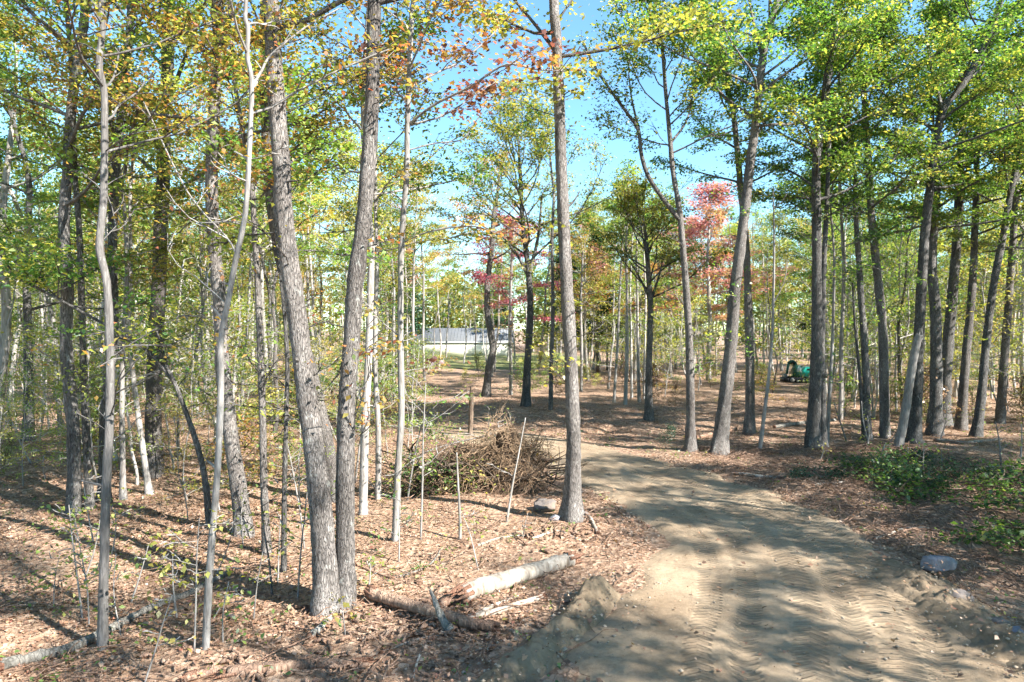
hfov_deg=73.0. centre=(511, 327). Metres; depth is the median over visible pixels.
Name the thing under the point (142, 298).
broadleaf tree
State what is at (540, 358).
shrub
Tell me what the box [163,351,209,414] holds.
understory tree
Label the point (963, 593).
boulder
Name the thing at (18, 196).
broadleaf tree
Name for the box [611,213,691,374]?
broadleaf tree
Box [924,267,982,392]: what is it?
understory tree
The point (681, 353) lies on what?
understory tree
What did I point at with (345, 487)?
broadleaf tree
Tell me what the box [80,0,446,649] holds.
broadleaf tree
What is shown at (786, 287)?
broadleaf tree
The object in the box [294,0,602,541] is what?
broadleaf tree
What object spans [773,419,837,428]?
fallen log
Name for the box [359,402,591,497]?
brush pile
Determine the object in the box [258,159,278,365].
broadleaf tree
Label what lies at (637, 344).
broadleaf tree
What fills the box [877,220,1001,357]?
understory tree
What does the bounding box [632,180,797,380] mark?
maple tree
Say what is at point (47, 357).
understory tree
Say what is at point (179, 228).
broadleaf tree
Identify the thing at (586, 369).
shrub
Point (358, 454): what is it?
sapling
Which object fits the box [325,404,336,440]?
sapling
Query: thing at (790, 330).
understory tree
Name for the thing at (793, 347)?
understory tree
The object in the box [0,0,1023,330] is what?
sky
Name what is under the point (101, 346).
slim tree
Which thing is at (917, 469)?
cut bough
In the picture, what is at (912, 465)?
evergreen bough
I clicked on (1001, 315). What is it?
understory tree
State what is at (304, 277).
broadleaf tree
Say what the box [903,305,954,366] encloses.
understory tree
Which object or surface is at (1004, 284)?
understory tree
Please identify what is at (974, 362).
shrub
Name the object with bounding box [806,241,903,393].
understory tree
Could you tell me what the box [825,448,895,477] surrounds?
cut bough
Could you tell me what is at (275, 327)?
slim tree
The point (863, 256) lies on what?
broadleaf tree
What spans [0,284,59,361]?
understory tree
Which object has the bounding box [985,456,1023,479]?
cut bough
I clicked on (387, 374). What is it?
shrub
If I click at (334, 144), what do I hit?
broadleaf tree
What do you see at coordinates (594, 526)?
fallen log
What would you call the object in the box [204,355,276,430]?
understory tree
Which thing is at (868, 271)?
broadleaf tree
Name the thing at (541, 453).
sapling
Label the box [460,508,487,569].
sapling
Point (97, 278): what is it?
slim tree
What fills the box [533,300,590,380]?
understory tree
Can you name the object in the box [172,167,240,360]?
broadleaf tree
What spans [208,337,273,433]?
understory tree
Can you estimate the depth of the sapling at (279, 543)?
12.57 m
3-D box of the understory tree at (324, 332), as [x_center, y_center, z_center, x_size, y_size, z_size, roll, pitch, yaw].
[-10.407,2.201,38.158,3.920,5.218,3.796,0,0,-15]
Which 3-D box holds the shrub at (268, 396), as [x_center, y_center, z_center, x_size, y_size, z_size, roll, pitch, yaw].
[-8.824,3.204,24.953,2.561,3.115,2.502,0,0,-2]
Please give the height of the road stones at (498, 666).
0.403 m
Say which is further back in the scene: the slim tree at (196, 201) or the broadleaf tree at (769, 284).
the broadleaf tree at (769, 284)
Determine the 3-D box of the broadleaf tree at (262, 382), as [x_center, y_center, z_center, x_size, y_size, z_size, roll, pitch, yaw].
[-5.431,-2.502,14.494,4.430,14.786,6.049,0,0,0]
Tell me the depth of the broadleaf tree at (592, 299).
51.33 m
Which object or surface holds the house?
on the ground at (448, 381)
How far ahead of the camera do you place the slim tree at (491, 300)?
88.00 m
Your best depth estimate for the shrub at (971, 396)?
33.91 m
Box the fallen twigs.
[0,401,1023,681]
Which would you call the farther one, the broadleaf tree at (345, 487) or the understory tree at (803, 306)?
the understory tree at (803, 306)
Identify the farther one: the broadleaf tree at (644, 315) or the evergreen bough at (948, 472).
the broadleaf tree at (644, 315)
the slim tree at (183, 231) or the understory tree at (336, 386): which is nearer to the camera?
the understory tree at (336, 386)
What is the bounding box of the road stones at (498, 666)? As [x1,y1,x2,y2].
[456,444,1023,681]
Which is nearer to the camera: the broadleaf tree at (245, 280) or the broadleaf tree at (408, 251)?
the broadleaf tree at (408, 251)
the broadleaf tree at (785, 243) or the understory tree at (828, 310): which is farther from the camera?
the understory tree at (828, 310)
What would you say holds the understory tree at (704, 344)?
on the ground at (448, 381)
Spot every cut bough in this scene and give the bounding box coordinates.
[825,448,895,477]
[844,459,918,497]
[851,449,923,479]
[867,443,917,464]
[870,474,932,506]
[873,449,929,472]
[882,463,926,490]
[885,467,931,487]
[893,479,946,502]
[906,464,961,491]
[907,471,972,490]
[913,473,960,494]
[925,516,1017,544]
[935,484,1022,511]
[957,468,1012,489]
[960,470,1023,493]
[965,517,1023,558]
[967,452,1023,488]
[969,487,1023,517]
[969,512,1023,545]
[970,457,1016,474]
[984,508,1023,540]
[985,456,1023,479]
[1009,457,1023,482]
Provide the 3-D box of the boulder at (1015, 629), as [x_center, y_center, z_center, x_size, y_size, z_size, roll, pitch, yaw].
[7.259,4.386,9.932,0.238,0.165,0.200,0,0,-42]
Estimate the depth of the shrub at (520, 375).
44.24 m
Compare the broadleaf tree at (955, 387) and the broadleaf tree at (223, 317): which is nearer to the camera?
the broadleaf tree at (223, 317)
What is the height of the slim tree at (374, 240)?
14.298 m
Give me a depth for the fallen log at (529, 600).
11.19 m
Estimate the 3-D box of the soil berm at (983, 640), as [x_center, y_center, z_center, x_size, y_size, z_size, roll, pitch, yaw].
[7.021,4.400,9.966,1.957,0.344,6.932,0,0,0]
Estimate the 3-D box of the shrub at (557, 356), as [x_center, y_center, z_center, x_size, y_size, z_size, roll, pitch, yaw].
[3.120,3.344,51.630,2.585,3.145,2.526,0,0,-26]
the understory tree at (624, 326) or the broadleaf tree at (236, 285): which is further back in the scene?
the broadleaf tree at (236, 285)
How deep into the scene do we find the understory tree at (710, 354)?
49.19 m
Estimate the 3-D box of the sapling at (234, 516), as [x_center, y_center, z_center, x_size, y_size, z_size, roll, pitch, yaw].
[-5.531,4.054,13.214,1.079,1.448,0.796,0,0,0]
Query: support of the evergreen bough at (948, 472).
on the ground at (448, 381)
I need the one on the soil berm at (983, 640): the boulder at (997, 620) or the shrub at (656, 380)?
the boulder at (997, 620)
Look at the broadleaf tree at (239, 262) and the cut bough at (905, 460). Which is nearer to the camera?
the cut bough at (905, 460)
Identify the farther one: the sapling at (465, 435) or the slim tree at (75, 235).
the slim tree at (75, 235)
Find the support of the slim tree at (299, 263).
on the ground at (448, 381)
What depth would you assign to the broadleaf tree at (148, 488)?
18.97 m
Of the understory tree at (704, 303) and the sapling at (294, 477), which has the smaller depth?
the sapling at (294, 477)
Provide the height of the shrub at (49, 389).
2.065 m
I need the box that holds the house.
[408,328,512,355]
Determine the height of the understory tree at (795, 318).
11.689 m
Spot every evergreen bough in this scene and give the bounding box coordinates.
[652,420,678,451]
[780,459,847,481]
[819,454,872,478]
[828,451,865,471]
[844,442,915,472]
[852,449,933,475]
[852,453,920,476]
[865,454,936,487]
[869,443,936,463]
[917,460,966,478]
[920,451,939,468]
[922,453,1008,480]
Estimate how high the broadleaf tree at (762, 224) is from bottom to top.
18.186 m
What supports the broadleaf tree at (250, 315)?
on the ground at (448, 381)
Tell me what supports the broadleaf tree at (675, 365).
on the ground at (448, 381)
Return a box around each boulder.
[533,498,555,511]
[549,514,559,520]
[920,555,957,572]
[950,589,974,601]
[991,617,1010,624]
[1012,626,1023,632]
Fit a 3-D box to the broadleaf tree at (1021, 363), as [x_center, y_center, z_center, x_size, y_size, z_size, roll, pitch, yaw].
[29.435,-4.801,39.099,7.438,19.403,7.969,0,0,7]
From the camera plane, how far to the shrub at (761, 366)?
54.22 m
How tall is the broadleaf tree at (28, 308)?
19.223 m
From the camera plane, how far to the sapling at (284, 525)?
11.59 m
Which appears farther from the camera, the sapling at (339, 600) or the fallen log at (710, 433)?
the fallen log at (710, 433)
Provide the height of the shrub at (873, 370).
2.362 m
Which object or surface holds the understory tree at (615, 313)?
on the ground at (448, 381)
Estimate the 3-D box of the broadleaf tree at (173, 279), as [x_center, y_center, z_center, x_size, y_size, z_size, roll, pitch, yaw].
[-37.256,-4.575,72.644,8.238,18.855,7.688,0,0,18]
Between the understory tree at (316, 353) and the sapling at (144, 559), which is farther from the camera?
the understory tree at (316, 353)
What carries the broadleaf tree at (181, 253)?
on the ground at (448, 381)
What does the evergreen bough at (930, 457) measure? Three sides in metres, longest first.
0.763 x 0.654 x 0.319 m
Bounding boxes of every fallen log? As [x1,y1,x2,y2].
[0,568,232,670]
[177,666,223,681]
[205,654,380,679]
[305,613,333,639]
[355,563,420,586]
[364,584,500,632]
[379,634,443,653]
[392,549,440,578]
[411,650,422,681]
[429,589,453,630]
[432,593,461,607]
[448,551,584,608]
[464,592,546,617]
[469,534,531,548]
[475,594,519,611]
[529,530,582,541]
[585,510,598,533]
[696,427,737,439]
[712,466,783,471]
[734,471,781,478]
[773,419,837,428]
[812,480,870,485]
[872,526,951,538]
[933,438,1002,443]
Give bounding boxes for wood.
[0,259,1014,352]
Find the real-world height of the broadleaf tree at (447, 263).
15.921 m
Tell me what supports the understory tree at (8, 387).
on the ground at (448, 381)
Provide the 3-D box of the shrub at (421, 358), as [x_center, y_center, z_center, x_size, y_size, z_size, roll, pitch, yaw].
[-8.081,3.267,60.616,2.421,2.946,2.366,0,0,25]
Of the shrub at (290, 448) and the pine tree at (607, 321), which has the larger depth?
the pine tree at (607, 321)
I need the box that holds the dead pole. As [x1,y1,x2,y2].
[758,187,793,448]
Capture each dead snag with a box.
[467,386,473,434]
[893,326,922,446]
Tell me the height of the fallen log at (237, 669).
0.240 m
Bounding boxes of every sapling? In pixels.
[1,420,33,462]
[11,546,87,606]
[26,452,57,478]
[36,494,112,617]
[40,496,132,626]
[66,521,127,574]
[68,470,124,541]
[78,555,135,635]
[89,499,143,554]
[121,545,154,602]
[132,590,195,681]
[135,546,187,617]
[146,509,259,652]
[178,476,196,499]
[191,505,252,573]
[198,576,244,618]
[210,475,228,511]
[216,542,290,619]
[220,485,257,544]
[220,578,253,641]
[228,483,305,596]
[250,438,280,465]
[256,431,334,548]
[256,469,335,601]
[260,514,298,582]
[296,513,335,558]
[324,592,358,634]
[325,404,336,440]
[333,361,419,482]
[355,461,374,488]
[360,553,392,584]
[371,488,424,561]
[381,356,480,539]
[385,396,452,499]
[401,405,516,478]
[456,452,461,539]
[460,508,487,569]
[486,418,525,521]
[511,506,539,537]
[530,438,557,475]
[812,441,831,458]
[831,402,851,439]
[852,396,873,442]
[857,414,878,445]
[872,441,892,459]
[888,420,897,441]
[901,445,914,460]
[910,439,939,467]
[925,446,951,465]
[935,402,963,438]
[992,421,1013,464]
[1018,422,1023,456]
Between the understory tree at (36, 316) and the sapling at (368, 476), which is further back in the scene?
the understory tree at (36, 316)
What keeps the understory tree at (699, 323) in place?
on the ground at (448, 381)
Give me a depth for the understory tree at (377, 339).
53.71 m
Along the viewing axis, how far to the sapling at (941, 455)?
21.72 m
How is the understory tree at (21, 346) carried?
on the ground at (448, 381)
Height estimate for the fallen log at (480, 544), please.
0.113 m
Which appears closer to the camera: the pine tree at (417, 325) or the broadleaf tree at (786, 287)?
the pine tree at (417, 325)
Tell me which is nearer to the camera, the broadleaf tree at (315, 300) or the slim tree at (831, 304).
the slim tree at (831, 304)
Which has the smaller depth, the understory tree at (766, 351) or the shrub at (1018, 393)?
the shrub at (1018, 393)
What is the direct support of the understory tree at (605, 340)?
on the ground at (448, 381)
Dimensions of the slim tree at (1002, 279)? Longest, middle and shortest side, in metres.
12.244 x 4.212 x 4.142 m
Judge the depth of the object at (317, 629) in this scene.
10.23 m
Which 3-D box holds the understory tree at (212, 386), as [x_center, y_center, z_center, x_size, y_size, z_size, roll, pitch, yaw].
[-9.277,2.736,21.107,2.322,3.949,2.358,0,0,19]
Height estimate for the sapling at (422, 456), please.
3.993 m
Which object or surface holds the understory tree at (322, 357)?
on the ground at (448, 381)
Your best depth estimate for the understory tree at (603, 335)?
62.02 m
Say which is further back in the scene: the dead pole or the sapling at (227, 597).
the dead pole
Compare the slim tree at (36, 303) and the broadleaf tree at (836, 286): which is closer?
the slim tree at (36, 303)
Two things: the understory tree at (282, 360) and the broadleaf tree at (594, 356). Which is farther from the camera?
the broadleaf tree at (594, 356)
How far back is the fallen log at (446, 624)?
10.35 m
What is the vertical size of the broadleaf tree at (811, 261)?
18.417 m
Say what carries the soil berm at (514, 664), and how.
on the ground at (448, 381)
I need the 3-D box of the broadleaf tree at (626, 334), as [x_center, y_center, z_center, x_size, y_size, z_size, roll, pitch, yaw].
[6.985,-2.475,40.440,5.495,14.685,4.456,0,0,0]
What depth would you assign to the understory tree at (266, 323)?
57.62 m
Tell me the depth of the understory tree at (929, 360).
32.77 m
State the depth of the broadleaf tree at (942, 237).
75.04 m
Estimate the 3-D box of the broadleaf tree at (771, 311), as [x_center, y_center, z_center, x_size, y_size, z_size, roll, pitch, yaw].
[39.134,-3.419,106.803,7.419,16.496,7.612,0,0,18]
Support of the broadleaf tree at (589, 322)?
on the ground at (448, 381)
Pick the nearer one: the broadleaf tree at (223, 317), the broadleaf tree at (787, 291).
the broadleaf tree at (223, 317)
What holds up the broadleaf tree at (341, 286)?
on the lawn at (502, 362)
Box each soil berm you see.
[475,575,620,681]
[870,564,1023,676]
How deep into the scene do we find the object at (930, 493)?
18.08 m
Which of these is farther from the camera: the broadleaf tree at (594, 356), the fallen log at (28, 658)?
the broadleaf tree at (594, 356)
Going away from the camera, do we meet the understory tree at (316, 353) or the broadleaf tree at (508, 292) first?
the understory tree at (316, 353)
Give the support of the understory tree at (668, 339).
on the ground at (448, 381)
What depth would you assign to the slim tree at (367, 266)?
56.54 m
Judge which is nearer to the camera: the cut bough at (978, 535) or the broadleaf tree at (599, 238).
the cut bough at (978, 535)
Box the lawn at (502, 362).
[322,352,592,370]
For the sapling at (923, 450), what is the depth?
20.68 m
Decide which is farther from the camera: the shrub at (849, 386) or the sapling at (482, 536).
the shrub at (849, 386)
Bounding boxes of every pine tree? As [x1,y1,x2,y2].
[378,244,431,361]
[485,261,517,327]
[538,234,587,368]
[575,234,624,373]
[587,254,624,369]
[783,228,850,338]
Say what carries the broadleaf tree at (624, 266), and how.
on the ground at (448, 381)
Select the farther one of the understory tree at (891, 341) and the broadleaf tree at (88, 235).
the broadleaf tree at (88, 235)
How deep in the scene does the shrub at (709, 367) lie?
50.70 m
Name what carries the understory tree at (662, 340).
on the ground at (448, 381)
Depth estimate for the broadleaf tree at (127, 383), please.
38.95 m
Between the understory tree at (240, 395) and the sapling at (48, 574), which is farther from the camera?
the understory tree at (240, 395)
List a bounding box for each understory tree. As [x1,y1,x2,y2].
[0,269,127,428]
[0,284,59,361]
[0,310,48,387]
[0,363,65,487]
[0,373,22,442]
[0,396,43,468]
[1,273,146,398]
[4,319,79,443]
[5,313,52,431]
[8,284,98,398]
[12,247,184,424]
[12,316,160,482]
[13,294,56,344]
[20,305,95,383]
[21,301,77,363]
[25,269,216,484]
[27,349,118,447]
[41,356,132,465]
[52,256,216,401]
[79,359,128,452]
[80,357,144,435]
[81,352,144,468]
[91,218,317,446]
[93,326,237,467]
[116,312,237,484]
[117,342,177,415]
[138,249,292,441]
[142,375,171,431]
[148,299,212,372]
[151,405,212,519]
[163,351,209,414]
[164,297,192,374]
[165,284,251,386]
[167,308,233,368]
[168,368,199,432]
[172,355,240,464]
[173,292,293,407]
[191,299,256,381]
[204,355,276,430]
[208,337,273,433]
[210,308,266,364]
[228,302,289,350]
[240,313,331,417]
[252,283,329,375]
[266,386,335,507]
[270,305,359,434]
[278,316,341,400]
[290,318,340,394]
[290,320,358,389]
[298,344,372,447]
[311,326,341,372]
[316,361,339,409]
[322,358,383,437]
[329,302,380,363]
[334,332,365,372]
[335,374,393,457]
[341,278,429,403]
[356,354,410,454]
[361,318,405,368]
[364,306,408,355]
[370,341,464,473]
[381,329,446,430]
[382,330,441,446]
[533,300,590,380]
[539,290,597,362]
[540,322,578,373]
[549,295,595,347]
[555,285,629,377]
[578,311,642,366]
[587,315,633,371]
[589,272,679,385]
[596,294,659,375]
[605,321,643,355]
[606,315,656,372]
[629,309,681,388]
[631,307,675,362]
[635,276,738,379]
[641,322,672,351]
[642,313,695,383]
[642,319,685,396]
[646,303,700,369]
[657,294,725,359]
[659,295,739,384]
[669,308,714,367]
[671,315,723,390]
[693,324,723,367]
[737,294,798,378]
[738,301,781,369]
[757,336,777,362]
[773,307,807,356]
[773,313,810,375]
[774,233,875,390]
[776,267,877,400]
[787,310,830,366]
[788,300,847,349]
[790,279,877,415]
[801,263,901,407]
[802,213,927,416]
[802,268,929,418]
[803,296,851,379]
[804,282,849,350]
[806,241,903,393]
[826,196,998,411]
[826,294,872,359]
[829,239,914,385]
[830,271,911,356]
[845,266,903,371]
[848,307,894,393]
[876,288,929,373]
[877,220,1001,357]
[884,252,974,377]
[894,298,929,372]
[896,324,973,403]
[902,258,1023,396]
[902,294,979,383]
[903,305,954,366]
[908,299,965,370]
[912,289,981,365]
[924,256,1023,386]
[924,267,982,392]
[926,263,980,373]
[927,228,1020,391]
[927,267,975,361]
[927,281,1023,400]
[939,204,1022,398]
[941,208,1021,349]
[942,280,1002,373]
[953,312,1014,383]
[954,289,1023,410]
[958,261,1015,376]
[960,298,1016,389]
[964,239,1015,357]
[967,233,1021,340]
[970,317,1016,389]
[973,244,1021,348]
[997,275,1023,383]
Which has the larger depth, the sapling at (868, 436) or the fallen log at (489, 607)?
the sapling at (868, 436)
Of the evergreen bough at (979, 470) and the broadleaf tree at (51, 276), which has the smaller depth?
the evergreen bough at (979, 470)
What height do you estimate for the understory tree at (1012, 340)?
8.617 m
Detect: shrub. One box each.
[0,405,41,455]
[0,443,27,481]
[6,360,23,388]
[18,400,52,434]
[37,373,55,399]
[48,395,136,471]
[58,371,125,422]
[143,394,183,429]
[180,403,281,489]
[193,394,215,429]
[207,448,242,489]
[236,374,294,451]
[269,381,298,422]
[271,428,301,470]
[273,362,323,411]
[277,345,292,377]
[325,379,338,412]
[355,383,407,429]
[357,376,408,421]
[372,357,408,403]
[407,351,423,382]
[416,348,432,374]
[427,354,452,374]
[458,368,472,383]
[467,350,484,376]
[499,357,546,393]
[512,358,542,393]
[531,351,555,376]
[538,370,548,384]
[540,352,564,388]
[553,372,564,395]
[578,364,599,383]
[591,373,603,385]
[599,351,640,389]
[635,361,670,399]
[636,356,683,389]
[667,380,685,403]
[694,353,734,387]
[711,384,742,400]
[740,357,762,386]
[754,363,771,380]
[755,369,787,400]
[795,376,832,405]
[826,366,859,412]
[835,374,857,400]
[845,355,874,385]
[858,363,890,384]
[870,378,903,416]
[889,358,908,382]
[890,373,929,413]
[892,365,967,429]
[922,403,927,426]
[955,381,991,418]
[969,352,980,377]
[1001,373,1023,423]
[1013,386,1023,418]
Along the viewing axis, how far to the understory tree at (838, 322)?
61.87 m
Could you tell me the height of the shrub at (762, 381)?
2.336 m
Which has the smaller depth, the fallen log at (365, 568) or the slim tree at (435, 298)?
the fallen log at (365, 568)
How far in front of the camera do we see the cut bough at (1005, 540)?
13.21 m
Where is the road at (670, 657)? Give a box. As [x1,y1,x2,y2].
[433,429,1023,681]
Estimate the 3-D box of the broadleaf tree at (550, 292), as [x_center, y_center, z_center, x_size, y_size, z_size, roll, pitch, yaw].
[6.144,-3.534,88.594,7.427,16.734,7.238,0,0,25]
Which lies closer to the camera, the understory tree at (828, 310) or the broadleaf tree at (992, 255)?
the broadleaf tree at (992, 255)
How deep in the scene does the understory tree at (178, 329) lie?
57.74 m
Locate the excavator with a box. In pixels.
[780,360,809,382]
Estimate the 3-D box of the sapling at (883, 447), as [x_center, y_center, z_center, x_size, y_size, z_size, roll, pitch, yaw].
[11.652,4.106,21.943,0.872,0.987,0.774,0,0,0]
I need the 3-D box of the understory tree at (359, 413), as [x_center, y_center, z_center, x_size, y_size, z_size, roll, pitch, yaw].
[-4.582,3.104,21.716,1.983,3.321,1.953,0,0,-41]
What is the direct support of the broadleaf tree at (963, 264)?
on the ground at (448, 381)
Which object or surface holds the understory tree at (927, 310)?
on the ground at (448, 381)
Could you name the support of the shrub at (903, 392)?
on the ground at (448, 381)
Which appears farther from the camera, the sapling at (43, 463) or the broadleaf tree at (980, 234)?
the broadleaf tree at (980, 234)
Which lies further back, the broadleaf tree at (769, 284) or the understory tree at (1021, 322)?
the broadleaf tree at (769, 284)
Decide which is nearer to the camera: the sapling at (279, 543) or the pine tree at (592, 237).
the sapling at (279, 543)
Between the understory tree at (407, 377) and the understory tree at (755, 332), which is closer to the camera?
the understory tree at (407, 377)
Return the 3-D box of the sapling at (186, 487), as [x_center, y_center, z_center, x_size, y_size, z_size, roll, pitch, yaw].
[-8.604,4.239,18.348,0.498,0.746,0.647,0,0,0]
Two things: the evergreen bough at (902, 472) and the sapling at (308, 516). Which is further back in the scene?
the evergreen bough at (902, 472)
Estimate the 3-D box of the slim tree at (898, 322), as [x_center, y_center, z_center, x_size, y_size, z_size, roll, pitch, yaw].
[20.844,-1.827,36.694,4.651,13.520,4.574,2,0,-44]
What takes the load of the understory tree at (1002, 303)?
on the ground at (448, 381)
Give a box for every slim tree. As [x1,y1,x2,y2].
[0,210,60,381]
[9,239,76,405]
[13,266,51,376]
[21,192,73,389]
[27,126,154,460]
[37,160,96,404]
[42,130,151,427]
[82,220,134,369]
[97,214,175,327]
[136,221,209,324]
[140,247,193,382]
[151,186,253,455]
[162,279,184,389]
[167,193,243,414]
[187,271,211,378]
[192,99,306,424]
[208,204,271,409]
[219,100,340,432]
[222,174,269,377]
[235,243,275,394]
[266,217,314,386]
[302,109,410,431]
[320,249,364,298]
[322,151,414,283]
[326,226,395,316]
[328,204,396,411]
[331,173,418,397]
[345,215,396,337]
[364,235,394,391]
[364,252,411,371]
[381,264,408,366]
[420,272,454,367]
[445,250,478,362]
[459,281,484,369]
[460,286,484,362]
[462,229,516,372]
[471,266,496,359]
[475,286,494,361]
[480,266,498,361]
[742,236,799,392]
[780,222,841,284]
[785,177,893,400]
[794,228,840,314]
[808,232,854,386]
[855,239,910,399]
[862,170,944,403]
[886,236,944,372]
[892,237,928,320]
[959,238,1008,388]
[987,237,1021,319]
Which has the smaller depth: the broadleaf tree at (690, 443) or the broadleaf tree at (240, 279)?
the broadleaf tree at (690, 443)
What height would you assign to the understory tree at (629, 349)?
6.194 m
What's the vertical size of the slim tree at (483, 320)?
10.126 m
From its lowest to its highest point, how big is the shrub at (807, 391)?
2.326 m
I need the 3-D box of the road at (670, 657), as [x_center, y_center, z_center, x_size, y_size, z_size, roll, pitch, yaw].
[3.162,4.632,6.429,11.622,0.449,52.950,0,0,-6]
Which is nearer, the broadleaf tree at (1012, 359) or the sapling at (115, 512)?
the sapling at (115, 512)
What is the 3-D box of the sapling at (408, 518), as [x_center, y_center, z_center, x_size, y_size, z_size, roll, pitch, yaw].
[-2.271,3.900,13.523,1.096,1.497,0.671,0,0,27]
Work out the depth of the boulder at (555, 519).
15.97 m
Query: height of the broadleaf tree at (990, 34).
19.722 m
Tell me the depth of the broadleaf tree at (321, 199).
42.68 m
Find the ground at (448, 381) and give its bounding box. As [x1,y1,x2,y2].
[0,331,1023,681]
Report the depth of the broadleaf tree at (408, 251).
62.27 m
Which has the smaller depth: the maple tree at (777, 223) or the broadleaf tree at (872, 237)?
the broadleaf tree at (872, 237)
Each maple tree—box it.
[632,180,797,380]
[641,215,743,375]
[704,221,777,372]
[754,209,811,370]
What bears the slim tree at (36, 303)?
on the ground at (448, 381)
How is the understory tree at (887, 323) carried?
on the ground at (448, 381)
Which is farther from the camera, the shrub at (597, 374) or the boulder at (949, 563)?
the shrub at (597, 374)
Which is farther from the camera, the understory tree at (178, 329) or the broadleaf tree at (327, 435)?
the understory tree at (178, 329)
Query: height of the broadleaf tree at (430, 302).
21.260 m
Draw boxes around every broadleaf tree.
[0,0,195,440]
[0,0,238,502]
[0,0,240,509]
[0,0,253,515]
[0,4,173,431]
[0,85,74,409]
[0,86,85,421]
[0,135,93,435]
[0,204,76,371]
[0,227,214,527]
[1,0,292,650]
[1,0,319,478]
[4,0,404,538]
[7,41,234,499]
[8,11,187,401]
[10,116,152,347]
[20,203,94,360]
[44,124,118,310]
[44,125,206,407]
[49,187,119,362]
[50,71,192,389]
[54,105,204,494]
[56,175,148,379]
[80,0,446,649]
[92,56,302,412]
[117,163,208,292]
[118,0,415,502]
[118,179,183,374]
[121,216,195,348]
[132,172,185,269]
[134,86,258,396]
[145,0,348,555]
[148,191,209,349]
[171,218,209,368]
[172,55,340,416]
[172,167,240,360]
[178,266,253,361]
[183,60,297,420]
[183,156,275,391]
[185,43,422,571]
[190,177,279,331]
[205,0,435,616]
[206,93,326,393]
[219,199,266,365]
[223,217,280,298]
[226,185,279,299]
[230,222,279,359]
[232,258,278,357]
[249,113,344,366]
[250,266,300,313]
[254,0,501,514]
[257,141,353,378]
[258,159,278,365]
[264,192,345,301]
[276,0,437,610]
[276,246,338,314]
[288,26,496,499]
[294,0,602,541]
[295,122,359,290]
[295,182,347,343]
[295,182,366,374]
[301,255,332,317]
[304,237,342,315]
[314,209,347,338]
[321,129,396,290]
[323,198,405,308]
[331,235,366,315]
[339,151,443,374]
[343,137,438,395]
[354,192,407,373]
[365,205,416,296]
[366,156,452,383]
[386,176,439,374]
[388,161,463,380]
[406,69,641,406]
[407,215,450,357]
[407,222,456,368]
[421,242,474,357]
[428,142,538,396]
[453,209,582,394]
[454,0,754,522]
[463,208,529,376]
[483,234,524,360]
[490,221,546,363]
[500,220,543,326]
[502,124,603,409]
[506,196,582,368]
[524,222,557,355]
[536,239,579,357]
[538,244,591,355]
[543,221,622,391]
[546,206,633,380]
[557,239,592,359]
[565,0,800,451]
[570,193,619,370]
[573,192,623,368]
[574,227,608,358]
[574,235,587,362]
[578,196,618,358]
[578,197,635,388]
[583,155,673,404]
[583,167,654,402]
[587,163,734,420]
[589,0,934,455]
[593,165,674,401]
[595,199,708,383]
[598,189,666,378]
[602,202,635,369]
[603,210,678,350]
[607,178,706,376]
[611,183,673,397]
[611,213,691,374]
[622,188,678,398]
[623,229,664,364]
[646,192,705,368]
[648,4,824,435]
[650,214,697,362]
[652,214,693,349]
[677,230,698,364]
[678,215,720,365]
[692,207,789,322]
[701,209,754,375]
[703,0,977,450]
[703,225,743,342]
[712,0,1019,438]
[714,199,779,361]
[724,19,915,447]
[724,222,777,366]
[732,207,798,374]
[749,225,788,366]
[751,243,801,358]
[757,130,903,442]
[758,256,788,355]
[763,15,943,420]
[765,5,959,440]
[770,224,807,360]
[771,148,881,393]
[775,218,809,356]
[775,237,799,356]
[776,158,845,253]
[779,141,867,241]
[788,186,853,370]
[789,224,810,309]
[792,172,856,297]
[798,225,850,363]
[809,0,1023,436]
[820,0,1023,445]
[827,192,906,367]
[827,207,849,371]
[827,209,871,368]
[834,165,909,307]
[837,192,907,364]
[852,185,913,374]
[861,23,1023,425]
[865,156,991,376]
[866,184,911,320]
[876,0,1023,430]
[884,225,910,350]
[891,213,944,323]
[892,205,948,369]
[905,150,1004,397]
[905,194,950,362]
[915,0,1023,436]
[925,44,1023,423]
[937,213,968,351]
[939,1,1023,268]
[941,223,970,349]
[943,86,1023,405]
[961,214,1020,394]
[964,217,993,288]
[969,172,1011,362]
[978,185,1023,381]
[981,107,1023,287]
[981,152,1019,398]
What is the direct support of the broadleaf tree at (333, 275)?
on the lawn at (502, 362)
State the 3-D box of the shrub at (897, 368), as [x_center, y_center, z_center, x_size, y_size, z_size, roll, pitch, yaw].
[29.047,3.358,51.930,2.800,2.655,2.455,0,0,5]
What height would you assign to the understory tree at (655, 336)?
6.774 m
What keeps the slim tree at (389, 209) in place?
on the ground at (448, 381)
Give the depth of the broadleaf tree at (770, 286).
79.96 m
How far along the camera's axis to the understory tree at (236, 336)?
42.22 m
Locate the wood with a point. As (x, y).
(455, 323)
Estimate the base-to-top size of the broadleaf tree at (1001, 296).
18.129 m
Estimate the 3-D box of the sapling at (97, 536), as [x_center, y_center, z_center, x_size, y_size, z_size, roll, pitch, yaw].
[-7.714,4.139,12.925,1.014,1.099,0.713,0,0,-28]
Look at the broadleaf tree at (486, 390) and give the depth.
45.55 m

